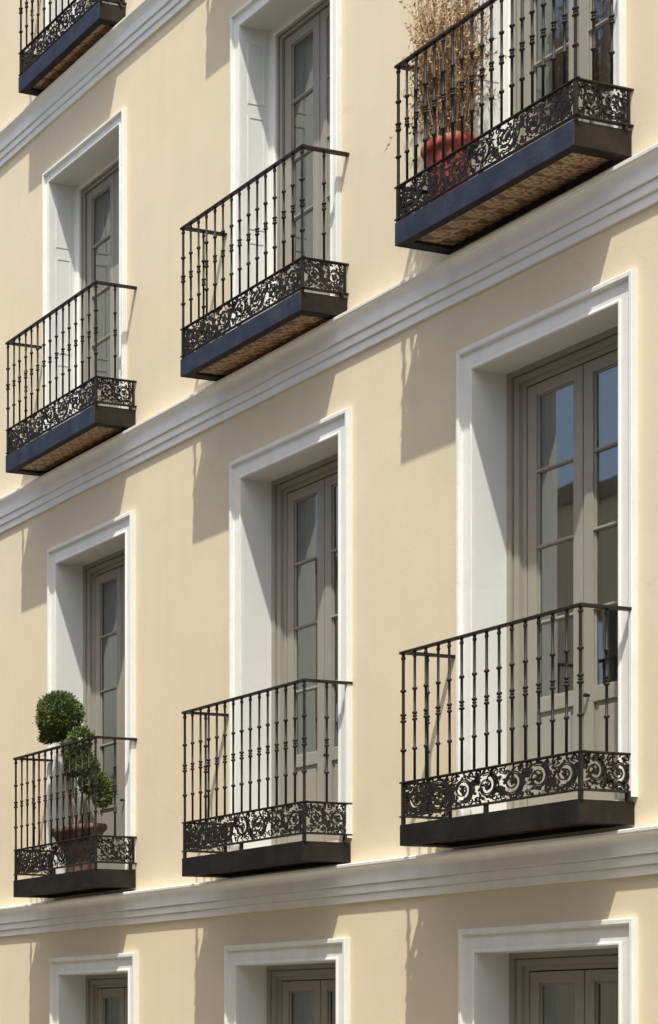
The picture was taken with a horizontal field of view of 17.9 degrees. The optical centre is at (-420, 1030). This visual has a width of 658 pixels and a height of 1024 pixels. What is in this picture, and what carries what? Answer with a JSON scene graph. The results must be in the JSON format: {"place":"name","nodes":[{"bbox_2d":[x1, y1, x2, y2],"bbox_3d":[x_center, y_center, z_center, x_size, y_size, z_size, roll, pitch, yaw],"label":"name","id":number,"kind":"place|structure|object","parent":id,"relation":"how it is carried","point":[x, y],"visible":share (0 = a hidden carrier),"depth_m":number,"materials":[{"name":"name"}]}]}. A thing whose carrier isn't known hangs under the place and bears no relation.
{"place":"outdoors","nodes":[
{"label":"outdoors","id":0,"kind":"place"},
{"label":"street","id":1,"kind":"structure","parent":0,"visible":0},
{"bbox_2d":[0,0,657,1023],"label":"apartment building","id":2,"kind":"structure","parent":1,"relation":"on","point":[378,356],"depth_m":14.56,"materials":[{"name":"beige paint"}]},
{"bbox_2d":[5,280,136,475],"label":"iron balcony","id":3,"kind":"structure","parent":2,"relation":"attached to","point":[89,428],"depth_m":17.15,"materials":[{"name":"brown paint"}]},
{"bbox_2d":[18,0,126,95],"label":"iron balcony","id":4,"kind":"structure","parent":2,"relation":"attached to","point":[79,37],"depth_m":17.49,"materials":[{"name":"brown paint"}]},
{"bbox_2d":[13,736,136,897],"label":"iron balcony","id":5,"kind":"structure","parent":2,"relation":"attached to","point":[52,884],"depth_m":17.08,"materials":[{"name":"brown paint"}]},
{"bbox_2d":[32,690,118,872],"bbox_3d":[4.791,-2.452,17.283,0.536,1.896,1.200,0,0,-18],"label":"potted topiary","id":6,"kind":"object","parent":5,"relation":"on","point":[55,723],"visible":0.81,"depth_m":17.25,"materials":[{"name":"plant"}]},
{"bbox_2d":[44,0,122,45],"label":"french window","id":7,"kind":"structure","parent":2,"relation":"attached to","point":[65,3],"depth_m":18.10,"materials":[{"name":"white paint"}]},
{"bbox_2d":[42,108,126,434],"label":"french window","id":8,"kind":"structure","parent":2,"relation":"attached to","point":[79,179],"depth_m":18.07,"materials":[{"name":"white paint"}]},
{"bbox_2d":[95,189,109,390],"bbox_3d":[5.347,-7.188,17.644,0.036,2.624,0.923,0,0,-18],"label":"window pane","id":9,"kind":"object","parent":8,"relation":"hanging from","point":[102,231],"visible":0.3,"depth_m":17.96,"materials":[{"name":"clear glass"}]},
{"bbox_2d":[47,511,134,873],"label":"french window","id":10,"kind":"structure","parent":2,"relation":"attached to","point":[83,568],"depth_m":17.87,"materials":[{"name":"white paint"}]},
{"bbox_2d":[103,579,116,796],"bbox_3d":[5.382,-3.083,17.539,0.035,3.035,0.858,0,0,-18],"label":"curtain","id":11,"kind":"object","parent":10,"relation":"hanging from","point":[110,658],"visible":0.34,"depth_m":17.84,"materials":[{"name":"grey fabric"}]},
{"bbox_2d":[49,952,137,1023],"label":"french window","id":12,"kind":"structure","parent":2,"relation":"attached to","point":[79,993],"depth_m":17.82,"materials":[{"name":"white paint"}]},
{"bbox_2d":[106,987,127,1023],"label":"curtain","id":13,"kind":"object","parent":12,"relation":"hanging from","point":[112,1010],"visible":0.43,"depth_m":17.76,"materials":[{"name":"grey fabric"}]},
{"bbox_2d":[180,144,349,380],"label":"iron balcony","id":14,"kind":"structure","parent":2,"relation":"attached to","point":[284,322],"depth_m":14.52,"materials":[{"name":"brown paint"}]},
{"bbox_2d":[181,678,352,877],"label":"iron balcony","id":15,"kind":"structure","parent":2,"relation":"attached to","point":[303,853],"depth_m":14.46,"materials":[{"name":"brown paint"}]},
{"bbox_2d":[230,0,340,329],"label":"french window","id":16,"kind":"structure","parent":2,"relation":"attached to","point":[267,37],"depth_m":15.27,"materials":[{"name":"white paint"}]},
{"bbox_2d":[295,33,312,267],"bbox_3d":[6.227,-7.188,14.883,0.032,2.624,0.817,0,0,-18],"label":"window pane","id":17,"kind":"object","parent":16,"relation":"hanging from","point":[304,83],"visible":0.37,"depth_m":15.14,"materials":[{"name":"clear glass"}]},
{"bbox_2d":[224,938,349,1023],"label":"french window","id":18,"kind":"structure","parent":2,"relation":"attached to","point":[261,986],"depth_m":15.10,"materials":[{"name":"white paint"}]},
{"bbox_2d":[292,979,335,1023],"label":"curtain","id":19,"kind":"object","parent":18,"relation":"hanging from","point":[303,1007],"visible":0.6,"depth_m":15.12,"materials":[{"name":"grey fabric"}]},
{"bbox_2d":[229,407,351,850],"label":"french window","id":20,"kind":"structure","parent":2,"relation":"attached to","point":[272,484],"depth_m":15.19,"materials":[{"name":"white paint"}]},
{"bbox_2d":[298,486,337,754],"bbox_3d":[6.241,-3.094,14.832,0.039,3.057,0.860,0,0,-18],"label":"window pane","id":21,"kind":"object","parent":20,"relation":"hanging from","point":[307,586],"visible":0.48,"depth_m":15.09,"materials":[{"name":"clear glass"}]},
{"bbox_2d":[394,0,633,254],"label":"iron balcony","id":22,"kind":"structure","parent":2,"relation":"attached to","point":[575,151],"depth_m":12.10,"materials":[{"name":"brown paint"}]},
{"bbox_2d":[384,0,508,202],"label":"potted plant","id":23,"kind":"object","parent":22,"relation":"on","point":[461,12],"visible":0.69,"depth_m":12.67,"materials":[{"name":"brown plant"}]},
{"bbox_2d":[399,602,634,847],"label":"iron balcony","id":24,"kind":"structure","parent":2,"relation":"attached to","point":[580,813],"depth_m":12.02,"materials":[{"name":"brown paint"}]},
{"bbox_2d":[457,0,625,178],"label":"french window","id":25,"kind":"structure","parent":2,"relation":"attached to","point":[584,47],"depth_m":12.83,"materials":[{"name":"white paint"}]},
{"bbox_2d":[537,0,609,130],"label":"curtain","id":26,"kind":"object","parent":25,"relation":"hanging from","point":[602,51],"visible":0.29,"depth_m":12.64,"materials":[{"name":"grey fabric"}]},
{"bbox_2d":[456,269,637,816],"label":"french window","id":27,"kind":"structure","parent":2,"relation":"attached to","point":[508,378],"depth_m":12.73,"materials":[{"name":"white paint"}]},
{"bbox_2d":[542,366,617,696],"bbox_3d":[7.016,-3.111,12.390,0.033,3.093,0.910,0,0,-18],"label":"curtain","id":28,"kind":"object","parent":27,"relation":"hanging from","point":[557,497],"visible":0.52,"depth_m":12.57,"materials":[{"name":"grey fabric"}]},
{"bbox_2d":[458,917,637,1023],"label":"french window","id":29,"kind":"structure","parent":2,"relation":"attached to","point":[509,975],"depth_m":12.56,"materials":[{"name":"white paint"}]},
{"bbox_2d":[557,969,591,1023],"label":"curtain","id":30,"kind":"object","parent":29,"relation":"hanging from","point":[565,1003],"visible":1,"depth_m":12.59,"materials":[{"name":"grey fabric"}]},
{"bbox_2d":[597,968,617,1023],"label":"curtain","id":31,"kind":"object","parent":29,"relation":"hanging from","point":[608,1003],"visible":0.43,"depth_m":12.25,"materials":[{"name":"grey fabric"}]}
]}

